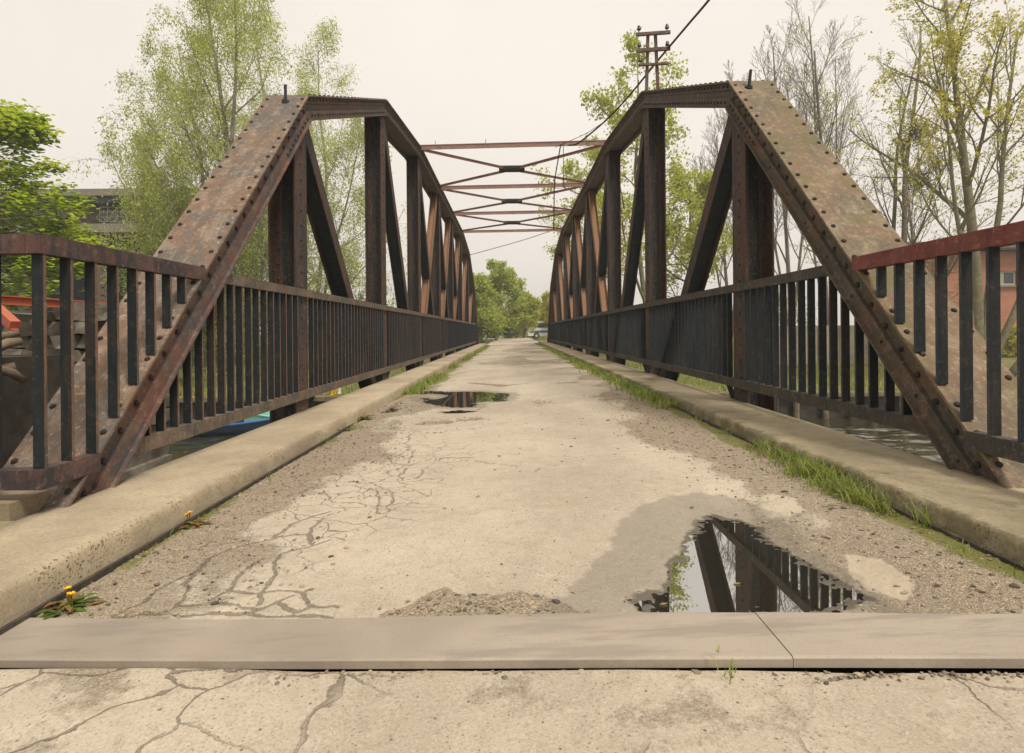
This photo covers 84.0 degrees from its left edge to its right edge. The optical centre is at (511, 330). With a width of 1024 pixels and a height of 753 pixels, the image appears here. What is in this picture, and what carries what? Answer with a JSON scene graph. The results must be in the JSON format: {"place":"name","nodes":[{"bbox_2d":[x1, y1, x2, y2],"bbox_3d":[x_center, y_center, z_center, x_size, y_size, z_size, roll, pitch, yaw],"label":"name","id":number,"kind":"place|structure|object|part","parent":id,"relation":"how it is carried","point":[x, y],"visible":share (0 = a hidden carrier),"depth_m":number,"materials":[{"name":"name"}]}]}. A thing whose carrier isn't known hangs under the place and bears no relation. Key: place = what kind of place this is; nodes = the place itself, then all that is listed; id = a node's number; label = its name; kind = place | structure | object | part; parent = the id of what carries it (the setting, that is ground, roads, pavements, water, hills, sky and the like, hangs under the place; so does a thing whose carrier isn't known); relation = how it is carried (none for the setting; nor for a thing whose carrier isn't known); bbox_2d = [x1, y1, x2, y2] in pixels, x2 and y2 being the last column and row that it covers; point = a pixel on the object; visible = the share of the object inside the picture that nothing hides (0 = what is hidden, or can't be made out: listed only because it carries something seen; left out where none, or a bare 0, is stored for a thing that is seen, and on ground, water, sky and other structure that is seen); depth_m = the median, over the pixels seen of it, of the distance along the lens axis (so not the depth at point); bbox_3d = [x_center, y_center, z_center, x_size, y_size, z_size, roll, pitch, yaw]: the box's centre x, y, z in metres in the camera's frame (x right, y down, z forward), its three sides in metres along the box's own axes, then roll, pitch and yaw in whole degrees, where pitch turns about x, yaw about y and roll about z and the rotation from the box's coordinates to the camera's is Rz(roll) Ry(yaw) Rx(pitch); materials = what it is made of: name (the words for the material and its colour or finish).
{"place":"outdoors","nodes":[
{"label":"outdoors","id":0,"kind":"place"},
{"bbox_2d":[0,668,1023,752],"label":"approach road","id":1,"kind":"structure","parent":0,"point":[113,710],"depth_m":1.19,"materials":[{"name":"concrete"}]},
{"bbox_2d":[18,669,1023,695],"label":"gravel","id":2,"kind":"structure","parent":1,"relation":"on","point":[857,674],"depth_m":1.27,"materials":[{"name":"grey gravel"}]},
{"bbox_2d":[0,0,1023,333],"label":"sky","id":3,"kind":"structure","parent":0,"point":[453,71],"materials":[{"name":"white"}]},
{"bbox_2d":[487,337,537,344],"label":"road","id":4,"kind":"structure","parent":0,"point":[527,340],"depth_m":41.21,"materials":[{"name":"concrete"}]},
{"bbox_2d":[470,227,560,254],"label":"wire","id":5,"kind":"object","parent":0,"point":[512,243],"visible":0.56,"depth_m":56.00,"materials":[{"name":"black metal"}]},
{"bbox_2d":[36,343,1023,660],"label":"road","id":6,"kind":"structure","parent":0,"point":[594,559],"depth_m":2.30,"materials":[{"name":"concrete"}]},
{"bbox_2d":[34,586,103,619],"bbox_3d":[-1.361,0.825,1.761,0.188,0.066,0.158,0,0,-39],"label":"dandelion","id":7,"kind":"object","parent":6,"relation":"on","point":[73,599],"visible":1,"depth_m":1.74,"materials":[{"name":"green plant"}]},
{"bbox_2d":[0,424,352,634],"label":"kerb strip","id":8,"kind":"object","parent":6,"relation":"on","point":[98,575],"visible":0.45,"depth_m":2.15,"materials":[{"name":"concrete"}]},
{"bbox_2d":[179,511,213,530],"bbox_3d":[-1.381,0.824,2.486,0.163,0.070,0.130,-1,0,0],"label":"dandelion","id":9,"kind":"object","parent":6,"relation":"on","point":[195,523],"visible":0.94,"depth_m":2.48,"materials":[{"name":"green plant"}]},
{"bbox_2d":[0,344,486,627],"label":"walkway","id":10,"kind":"structure","parent":6,"relation":"on","point":[47,554],"depth_m":2.52,"materials":[{"name":"concrete"}]},
{"bbox_2d":[357,412,372,420],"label":"dandelion","id":11,"kind":"object","parent":6,"relation":"on","point":[364,417],"visible":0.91,"depth_m":5.45,"materials":[{"name":"green plant"}]},
{"bbox_2d":[382,387,509,411],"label":"puddle","id":12,"kind":"object","parent":6,"relation":"on","point":[459,399],"visible":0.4,"depth_m":6.96,"materials":[{"name":"grey liquid"}]},
{"bbox_2d":[0,612,1023,668],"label":"threshold plate","id":13,"kind":"object","parent":6,"relation":"on","point":[744,639],"visible":0.99,"depth_m":1.42,"materials":[{"name":"concrete"}]},
{"bbox_2d":[49,412,1023,683],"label":"grass","id":14,"kind":"structure","parent":6,"relation":"on","point":[731,436],"depth_m":1.84,"materials":[{"name":"plant"}]},
{"bbox_2d":[53,393,1023,617],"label":"gravel","id":15,"kind":"structure","parent":6,"relation":"on","point":[557,601],"depth_m":2.14,"materials":[{"name":"grey gravel"}]},
{"bbox_2d":[623,515,863,612],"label":"puddle","id":16,"kind":"object","parent":6,"relation":"on","point":[721,556],"visible":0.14,"depth_m":1.77,"materials":[{"name":"grey liquid"}]},
{"bbox_2d":[539,342,1023,564],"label":"curb","id":17,"kind":"structure","parent":6,"relation":"on","point":[988,513],"depth_m":2.64,"materials":[{"name":"concrete"}]},
{"bbox_2d":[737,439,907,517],"bbox_3d":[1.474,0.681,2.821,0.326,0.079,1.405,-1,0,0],"label":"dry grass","id":18,"kind":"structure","parent":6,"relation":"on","point":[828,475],"depth_m":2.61,"materials":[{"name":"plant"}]},
{"bbox_2d":[662,400,1023,570],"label":"moss","id":19,"kind":"object","parent":6,"relation":"on","point":[1002,558],"visible":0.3,"depth_m":2.00,"materials":[{"name":"plant"}]},
{"bbox_2d":[402,342,680,408],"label":"grass","id":20,"kind":"structure","parent":0,"point":[435,377],"depth_m":8.04,"materials":[{"name":"green plant"}]},
{"bbox_2d":[168,418,944,463],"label":"water","id":21,"kind":"structure","parent":0,"point":[917,444],"depth_m":13.61,"materials":[{"name":"grey liquid"}]},
{"bbox_2d":[2,354,59,466],"bbox_3d":[-6.686,1.608,5.175,4.600,2.700,1.350,-1,0,0],"label":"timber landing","id":22,"kind":"object","parent":21,"relation":"in","point":[17,406],"depth_m":5.26,"materials":[{"name":"brown wood"}]},
{"bbox_2d":[2,362,16,369],"bbox_3d":[-4.183,0.349,4.451,0.468,0.189,0.103,-1,0,-43],"label":"driftwood log","id":23,"kind":"object","parent":22,"relation":"on","point":[11,365],"visible":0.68,"depth_m":4.56,"materials":[{"name":"brown wood"}]},
{"bbox_2d":[2,366,26,382],"bbox_3d":[-4.000,0.314,4.447,0.082,0.221,0.358,0,0,20],"label":"driftwood log","id":24,"kind":"object","parent":23,"relation":"on","point":[16,375],"visible":0.95,"depth_m":4.51,"materials":[{"name":"brown wood"}]},
{"bbox_2d":[2,338,22,350],"bbox_3d":[-4.040,0.125,4.447,0.092,0.140,0.339,0,0,26],"label":"driftwood log","id":25,"kind":"object","parent":24,"relation":"on","point":[7,343],"visible":0.94,"depth_m":4.52,"materials":[{"name":"brown wood"}]},
{"bbox_2d":[2,330,19,339],"bbox_3d":[-4.107,0.057,4.448,0.072,0.121,0.397,-1,0,40],"label":"driftwood log","id":26,"kind":"object","parent":25,"relation":"on","point":[10,334],"visible":0.96,"depth_m":4.54,"materials":[{"name":"brown wood"}]},
{"bbox_2d":[2,302,171,480],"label":"masonry pier","id":27,"kind":"structure","parent":21,"relation":"in","point":[146,461],"depth_m":5.93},
{"bbox_2d":[1,295,106,307],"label":"red beam","id":28,"kind":"structure","parent":27,"relation":"on","point":[21,301],"depth_m":5.45,"materials":[{"name":"metal"}]},
{"bbox_2d":[2,305,20,330],"bbox_3d":[-4.344,-0.144,4.825,0.560,0.329,0.070,0,0,28],"label":"red strut","id":29,"kind":"object","parent":28,"relation":"attached to","point":[11,321],"visible":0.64,"depth_m":4.71,"materials":[{"name":"paint"}]},
{"bbox_2d":[193,418,269,436],"bbox_3d":[-7.293,2.494,14.876,2.649,0.498,1.165,-1,0,0],"label":"moored boat","id":30,"kind":"object","parent":21,"relation":"on","point":[239,427],"visible":0.2,"depth_m":14.45,"materials":[{"name":"blue paint"}]},
{"bbox_2d":[244,411,269,421],"bbox_3d":[-6.533,2.439,15.598,1.527,0.596,1.027,0,0,-20],"label":"moored boat","id":31,"kind":"object","parent":21,"relation":"on","point":[265,415],"visible":0.11,"depth_m":15.16,"materials":[{"name":"teal paint"}]},
{"bbox_2d":[179,332,1016,396],"bbox_3d":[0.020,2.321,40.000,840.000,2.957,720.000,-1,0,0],"label":"ground","id":32,"kind":"structure","parent":0,"point":[1008,361],"depth_m":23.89,"materials":[{"name":"green plant"}]},
{"bbox_2d":[0,98,121,313],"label":"maple tree","id":33,"kind":"object","parent":32,"relation":"on","point":[20,128],"visible":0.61,"depth_m":15.19,"materials":[{"name":"green plant"}]},
{"bbox_2d":[100,268,126,301],"bbox_3d":[-13.484,-0.099,20.575,4.016,5.436,5.046,-1,0,0],"label":"shrub","id":34,"kind":"object","parent":32,"relation":"on","point":[121,279],"visible":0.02,"depth_m":21.28,"materials":[{"name":"green plant"}]},
{"bbox_2d":[0,188,263,347],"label":"flat roofed hall","id":35,"kind":"structure","parent":32,"relation":"on","point":[78,284],"depth_m":36.04,"materials":[{"name":"concrete"}]},
{"bbox_2d":[6,207,37,221],"bbox_3d":[-31.129,-7.345,36.145,1.955,0.972,0.090,0,0,0],"label":"window","id":36,"kind":"structure","parent":35,"relation":"in","point":[35,211],"depth_m":36.14,"materials":[{"name":"glass"}]},
{"bbox_2d":[58,207,73,222],"bbox_3d":[-28.337,-7.369,36.145,0.958,0.972,0.090,0,0,0],"label":"window","id":37,"kind":"structure","parent":35,"relation":"in","point":[62,214],"depth_m":36.14,"materials":[{"name":"glass"}]},
{"bbox_2d":[99,207,116,221],"bbox_3d":[-25.669,-7.393,36.145,1.107,0.972,0.090,0,0,0],"label":"window","id":38,"kind":"structure","parent":35,"relation":"in","point":[102,215],"depth_m":36.14,"materials":[{"name":"glass"}]},
{"bbox_2d":[117,207,134,221],"bbox_3d":[-24.473,-7.403,36.145,1.207,0.972,0.090,0,0,0],"label":"window","id":39,"kind":"structure","parent":35,"relation":"in","point":[119,218],"depth_m":36.14,"materials":[{"name":"glass"}]},
{"bbox_2d":[100,159,243,356],"bbox_3d":[-17.219,-3.315,29.145,4.548,10.975,6.497,-1,0,45],"label":"birch tree","id":40,"kind":"object","parent":32,"relation":"on","point":[130,236],"visible":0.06,"depth_m":28.23,"materials":[{"name":"green plant"}]},
{"bbox_2d":[180,302,235,377],"bbox_3d":[-12.392,0.170,21.475,3.361,3.870,3.055,-1,0,0],"label":"shrub","id":41,"kind":"object","parent":32,"relation":"on","point":[204,335],"visible":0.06,"depth_m":21.86,"materials":[{"name":"green plant"}]},
{"bbox_2d":[60,0,364,364],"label":"birch tree","id":42,"kind":"object","parent":32,"relation":"on","point":[203,45],"visible":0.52,"depth_m":24.93,"materials":[{"name":"green plant"}]},
{"bbox_2d":[225,290,267,370],"bbox_3d":[-9.808,0.138,22.971,3.663,3.833,3.051,-1,0,0],"label":"shrub","id":43,"kind":"object","parent":32,"relation":"on","point":[252,339],"visible":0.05,"depth_m":22.34,"materials":[{"name":"green plant"}]},
{"bbox_2d":[179,396,339,422],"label":"bank wall","id":44,"kind":"structure","parent":32,"relation":"on","point":[318,400],"depth_m":16.50,"materials":[{"name":"grey concrete"}]},
{"bbox_2d":[191,0,426,348],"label":"birch tree","id":45,"kind":"object","parent":32,"relation":"on","point":[329,154],"visible":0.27,"depth_m":33.05,"materials":[{"name":"green plant"}]},
{"bbox_2d":[354,279,395,306],"bbox_3d":[-8.584,-1.004,34.301,3.342,4.414,3.703,0,0,-16],"label":"shrub","id":46,"kind":"object","parent":32,"relation":"on","point":[365,298],"visible":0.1,"depth_m":33.41,"materials":[{"name":"green plant"}]},
{"bbox_2d":[473,272,509,334],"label":"broadleaf tree","id":47,"kind":"object","parent":32,"relation":"on","point":[488,315],"visible":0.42,"depth_m":42.94,"materials":[{"name":"green plant"}]},
{"bbox_2d":[478,302,510,342],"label":"hedge bush","id":48,"kind":"object","parent":32,"relation":"on","point":[481,331],"visible":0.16,"depth_m":47.22,"materials":[{"name":"green plant"}]},
{"bbox_2d":[487,310,512,337],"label":"hedge bush","id":49,"kind":"object","parent":32,"relation":"on","point":[493,336],"visible":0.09,"depth_m":66.49,"materials":[{"name":"green plant"}]},
{"bbox_2d":[482,258,529,339],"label":"broadleaf tree","id":50,"kind":"object","parent":32,"relation":"on","point":[499,278],"visible":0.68,"depth_m":50.92,"materials":[{"name":"green plant"}]},
{"bbox_2d":[500,313,522,337],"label":"hedge bush","id":51,"kind":"object","parent":32,"relation":"on","point":[515,332],"visible":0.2,"depth_m":66.60,"materials":[{"name":"green plant"}]},
{"bbox_2d":[505,289,541,337],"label":"broadleaf tree","id":52,"kind":"object","parent":32,"relation":"on","point":[528,311],"visible":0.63,"depth_m":57.47,"materials":[{"name":"green plant"}]},
{"bbox_2d":[533,289,549,323],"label":"broadleaf tree","id":53,"kind":"object","parent":32,"relation":"on","point":[544,308],"visible":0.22,"depth_m":61.80,"materials":[{"name":"green plant"}]},
{"bbox_2d":[537,133,644,282],"bbox_3d":[5.281,-5.794,35.562,7.515,13.743,8.028,-1,0,0],"label":"broadleaf tree","id":54,"kind":"object","parent":32,"relation":"on","point":[562,217],"visible":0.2,"depth_m":36.62,"materials":[{"name":"green plant"}]},
{"bbox_2d":[531,27,724,302],"bbox_3d":[5.671,-5.654,27.324,8.638,14.592,7.150,0,0,-38],"label":"broadleaf tree","id":55,"kind":"object","parent":32,"relation":"on","point":[632,43],"visible":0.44,"depth_m":26.21,"materials":[{"name":"green plant"}]},
{"bbox_2d":[638,153,732,296],"bbox_3d":[10.526,-4.502,32.604,6.323,11.160,6.638,-1,0,0],"label":"broadleaf tree","id":56,"kind":"object","parent":32,"relation":"on","point":[704,185],"visible":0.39,"depth_m":32.09,"materials":[{"name":"green plant"}]},
{"bbox_2d":[687,112,732,322],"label":"bare tree","id":57,"kind":"object","parent":32,"relation":"on","point":[725,276],"visible":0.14,"depth_m":47.97,"materials":[{"name":"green plant"}]},
{"bbox_2d":[693,59,796,246],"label":"bare tree","id":58,"kind":"object","parent":32,"relation":"on","point":[726,117],"visible":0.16,"depth_m":43.05,"materials":[{"name":"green plant"}]},
{"bbox_2d":[779,292,817,325],"bbox_3d":[17.396,-0.965,35.992,3.372,3.875,3.251,0,0,-32],"label":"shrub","id":59,"kind":"object","parent":32,"relation":"on","point":[796,310],"visible":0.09,"depth_m":35.83,"materials":[{"name":"green plant"}]},
{"bbox_2d":[741,7,857,325],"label":"bare tree","id":60,"kind":"object","parent":32,"relation":"on","point":[784,222],"visible":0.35,"depth_m":40.09,"materials":[{"name":"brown plant"}]},
{"bbox_2d":[712,391,913,418],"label":"bank wall","id":61,"kind":"structure","parent":32,"relation":"on","point":[792,409],"depth_m":16.50,"materials":[{"name":"grey concrete"}]},
{"bbox_2d":[779,325,882,364],"bbox_3d":[16.022,0.708,26.000,8.062,1.935,0.160,-1,0,0],"label":"panel fence","id":62,"kind":"object","parent":32,"relation":"on","point":[852,359],"visible":0.14,"depth_m":25.98,"materials":[{"name":"concrete"}]},
{"bbox_2d":[761,0,913,335],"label":"bare tree","id":63,"kind":"object","parent":32,"relation":"on","point":[842,126],"visible":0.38,"depth_m":43.85,"materials":[{"name":"grey plant"}]},
{"bbox_2d":[770,0,1022,304],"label":"multi stem tree","id":64,"kind":"object","parent":32,"relation":"on","point":[903,203],"visible":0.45,"depth_m":25.00,"materials":[{"name":"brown plant"}]},
{"bbox_2d":[877,122,954,277],"bbox_3d":[21.643,-5.201,30.813,4.216,12.820,3.757,0,0,-22],"label":"multi stem tree","id":65,"kind":"object","parent":32,"relation":"on","point":[911,228],"visible":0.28,"depth_m":30.50,"materials":[{"name":"green plant"}]},
{"bbox_2d":[829,0,1023,351],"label":"yellow leafed tree","id":66,"kind":"object","parent":32,"relation":"on","point":[950,63],"visible":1,"depth_m":19.26,"materials":[{"name":"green plant"}]},
{"bbox_2d":[907,242,1016,331],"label":"brick house","id":67,"kind":"structure","parent":32,"relation":"on","point":[1008,276],"depth_m":32.00,"materials":[{"name":"brick"}]},
{"bbox_2d":[1002,271,1014,284],"bbox_3d":[28.018,-2.974,32.120,0.746,0.794,0.080,0,0,0],"label":"window","id":68,"kind":"structure","parent":67,"relation":"in","point":[1008,277],"depth_m":32.11,"materials":[{"name":"glass"}]},
{"bbox_2d":[1002,323,1016,356],"bbox_3d":[24.680,0.434,27.991,1.670,1.977,1.856,0,0,36],"label":"shrub","id":69,"kind":"object","parent":32,"relation":"on","point":[1010,345],"visible":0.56,"depth_m":27.78,"materials":[{"name":"green plant"}]},
{"bbox_2d":[1009,360,1016,376],"bbox_3d":[21.095,-3.053,20.093,5.823,9.984,4.039,0,0,-24],"label":"leaning tree","id":70,"kind":"object","parent":32,"relation":"on","point":[1013,369],"visible":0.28,"depth_m":20.50,"materials":[{"name":"plant"}]},
{"bbox_2d":[737,436,949,530],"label":"grass","id":71,"kind":"structure","parent":0,"point":[822,466],"depth_m":2.58,"materials":[{"name":"green plant"}]},
{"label":"embankment","id":72,"kind":"structure","parent":0,"visible":0},
{"bbox_2d":[0,490,49,526],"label":"abutment","id":73,"kind":"object","parent":72,"relation":"on","point":[15,505],"visible":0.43,"depth_m":2.32,"materials":[{"name":"concrete"}]},
{"bbox_2d":[0,661,1023,673],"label":"deck","id":74,"kind":"structure","parent":72,"relation":"on","point":[919,670],"depth_m":1.57,"materials":[{"name":"concrete"}]},
{"bbox_2d":[4,84,478,511],"bbox_3d":[-2.090,-1.297,17.305,0.392,5.270,31.270,-1,0,0],"label":"bridge truss","id":75,"kind":"object","parent":74,"relation":"on","point":[269,158],"visible":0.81,"depth_m":5.17,"materials":[{"name":"metal"}]},
{"bbox_2d":[0,233,205,490],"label":"approach railing","id":76,"kind":"object","parent":75,"relation":"attached to","point":[41,474],"visible":1,"depth_m":2.47,"materials":[{"name":"brown metal"}]},
{"bbox_2d":[134,274,475,455],"bbox_3d":[-1.977,0.228,16.845,0.097,1.232,27.915,-1,0,0],"label":"bridge railing","id":77,"kind":"object","parent":75,"relation":"attached to","point":[346,340],"visible":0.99,"depth_m":4.87,"materials":[{"name":"black metal"}]},
{"bbox_2d":[420,139,605,232],"bbox_3d":[0.001,-3.966,17.175,4.070,0.198,10.600,-1,0,0],"label":"overhead bracing","id":78,"kind":"object","parent":75,"relation":"attached to","point":[510,168],"visible":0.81,"depth_m":15.36,"materials":[{"name":"metal"}]},
{"bbox_2d":[553,144,560,229],"bbox_3d":[0.959,-3.125,12.574,0.100,1.553,1.446,-1,0,-2],"label":"hanging cable","id":79,"kind":"object","parent":78,"relation":"hanging from","point":[554,186],"visible":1,"depth_m":12.45,"materials":[{"name":"black rubber"}]},
{"bbox_2d":[547,69,1023,487],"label":"bridge truss","id":80,"kind":"object","parent":74,"relation":"on","point":[771,141],"visible":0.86,"depth_m":4.96,"materials":[{"name":"metal"}]},
{"bbox_2d":[636,24,670,90],"bbox_3d":[2.132,-4.054,8.584,0.516,1.147,0.083,-1,0,0],"label":"insulator bracket","id":81,"kind":"object","parent":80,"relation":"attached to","point":[655,49],"visible":1,"depth_m":8.57,"materials":[{"name":"metal"}]},
{"bbox_2d":[568,0,709,145],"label":"overhead cable","id":82,"kind":"object","parent":81,"relation":"hanging from","point":[671,44],"visible":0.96,"depth_m":9.12,"materials":[{"name":"black rubber"}]},
{"bbox_2d":[555,123,601,147],"bbox_3d":[1.338,-3.882,11.336,0.084,0.095,1.406,-1,0,-35],"label":"overhead cable","id":83,"kind":"object","parent":82,"relation":"attached to","point":[579,136],"visible":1,"depth_m":11.35,"materials":[{"name":"black rubber"}]},
{"bbox_2d":[563,144,563,186],"bbox_3d":[1.065,-3.447,11.824,0.013,0.925,0.047,0,0,-11],"label":"hanging cable","id":84,"kind":"object","parent":83,"relation":"hanging from","point":[563,165],"visible":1,"depth_m":11.81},
{"bbox_2d":[549,266,926,435],"bbox_3d":[2.059,0.147,16.669,0.097,1.139,27.826,-1,0,0],"label":"bridge railing","id":85,"kind":"object","parent":80,"relation":"attached to","point":[690,334],"visible":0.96,"depth_m":4.65,"materials":[{"name":"black metal"}]},
{"bbox_2d":[851,220,1023,463],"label":"approach railing","id":86,"kind":"object","parent":80,"relation":"attached to","point":[992,440],"visible":1,"depth_m":2.48,"materials":[{"name":"brown metal"}]},
{"label":"cross street","id":87,"kind":"structure","parent":0,"visible":0},
{"bbox_2d":[526,321,547,338],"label":"parked van","id":88,"kind":"object","parent":87,"relation":"on","point":[542,330],"visible":0.34,"depth_m":61.55,"materials":[{"name":"white paint"}]},
{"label":"side window","id":89,"kind":"part","parent":88,"relation":"part of","materials":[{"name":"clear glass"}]}
]}

